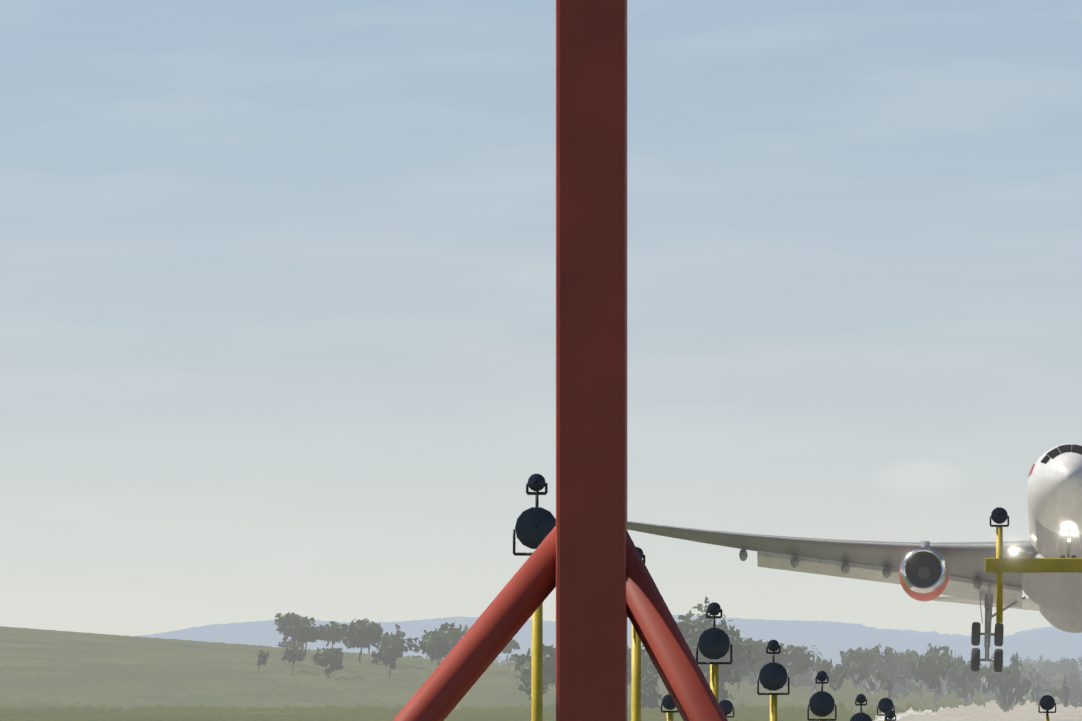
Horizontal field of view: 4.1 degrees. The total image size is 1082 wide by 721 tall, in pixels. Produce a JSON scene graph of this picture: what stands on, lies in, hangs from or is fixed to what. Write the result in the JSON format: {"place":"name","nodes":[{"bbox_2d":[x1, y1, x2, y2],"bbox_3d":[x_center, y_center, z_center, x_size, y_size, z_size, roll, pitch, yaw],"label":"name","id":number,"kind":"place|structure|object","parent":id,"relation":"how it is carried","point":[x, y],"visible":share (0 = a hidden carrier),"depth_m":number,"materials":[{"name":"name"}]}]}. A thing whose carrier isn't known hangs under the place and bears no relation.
{"place":"outdoors","nodes":[
{"label":"outdoors","id":0,"kind":"place"},
{"bbox_2d":[0,0,1081,549],"label":"sky","id":1,"kind":"structure","parent":0,"point":[275,274],"materials":[{"name":"blue"}]},
{"bbox_2d":[627,443,1081,671],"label":"airplane","id":2,"kind":"object","parent":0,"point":[952,572],"visible":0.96,"depth_m":964.17,"materials":[{"name":"paint"}]},
{"bbox_2d":[812,574,1035,691],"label":"jet exhaust shimmer","id":3,"kind":"object","parent":2,"relation":"attached to","point":[871,636],"visible":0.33,"depth_m":1009.59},
{"bbox_3d":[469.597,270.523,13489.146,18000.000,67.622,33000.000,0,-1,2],"label":"ground","id":4,"kind":"structure","parent":0,"visible":0},
{"bbox_2d":[513,474,555,720],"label":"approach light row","id":5,"kind":"object","parent":4,"relation":"on","point":[535,525],"visible":0.81,"depth_m":115.04,"materials":[{"name":"yellow paint"}]},
{"bbox_2d":[0,550,1081,691],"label":"landscape","id":6,"kind":"structure","parent":4,"relation":"on","point":[237,620],"depth_m":1151.12,"materials":[{"name":"green plant"}]},
{"bbox_2d":[0,692,1081,720],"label":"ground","id":7,"kind":"structure","parent":4,"relation":"on","point":[470,706],"depth_m":240.12,"materials":[{"name":"green plant"}]},
{"bbox_2d":[393,0,727,720],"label":"support post","id":8,"kind":"object","parent":4,"relation":"on","point":[586,560],"visible":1,"depth_m":41.94,"materials":[{"name":"red metal"}]},
{"bbox_2d":[627,547,644,720],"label":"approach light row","id":9,"kind":"object","parent":4,"relation":"on","point":[635,677],"visible":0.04,"depth_m":133.43,"materials":[{"name":"yellow paint"}]},
{"bbox_2d":[661,694,678,720],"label":"approach light","id":10,"kind":"object","parent":4,"relation":"on","point":[667,702],"visible":0.77,"depth_m":189.93,"materials":[{"name":"yellow paint"}]},
{"bbox_2d":[696,602,731,702],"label":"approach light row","id":11,"kind":"object","parent":4,"relation":"on","point":[714,642],"visible":0.98,"depth_m":151.72,"materials":[{"name":"yellow paint"}]},
{"bbox_2d":[757,640,789,720],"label":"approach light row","id":12,"kind":"object","parent":4,"relation":"on","point":[773,675],"visible":1,"depth_m":170.09,"materials":[{"name":"yellow paint"}]},
{"bbox_2d":[807,671,836,720],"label":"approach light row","id":13,"kind":"object","parent":4,"relation":"on","point":[821,703],"visible":1,"depth_m":188.46,"materials":[{"name":"yellow paint"}]},
{"bbox_2d":[850,694,871,720],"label":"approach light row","id":14,"kind":"object","parent":4,"relation":"on","point":[861,699],"visible":1,"depth_m":206.85,"materials":[{"name":"yellow paint"}]},
{"bbox_2d":[885,710,895,720],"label":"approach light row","id":15,"kind":"object","parent":4,"relation":"on","point":[890,715],"visible":1,"depth_m":225.26,"materials":[{"name":"yellow paint"}]},
{"bbox_2d":[985,507,1081,622],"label":"approach mast","id":16,"kind":"object","parent":4,"relation":"on","point":[999,565],"visible":1,"depth_m":164.83,"materials":[{"name":"yellow metal"}]}
]}

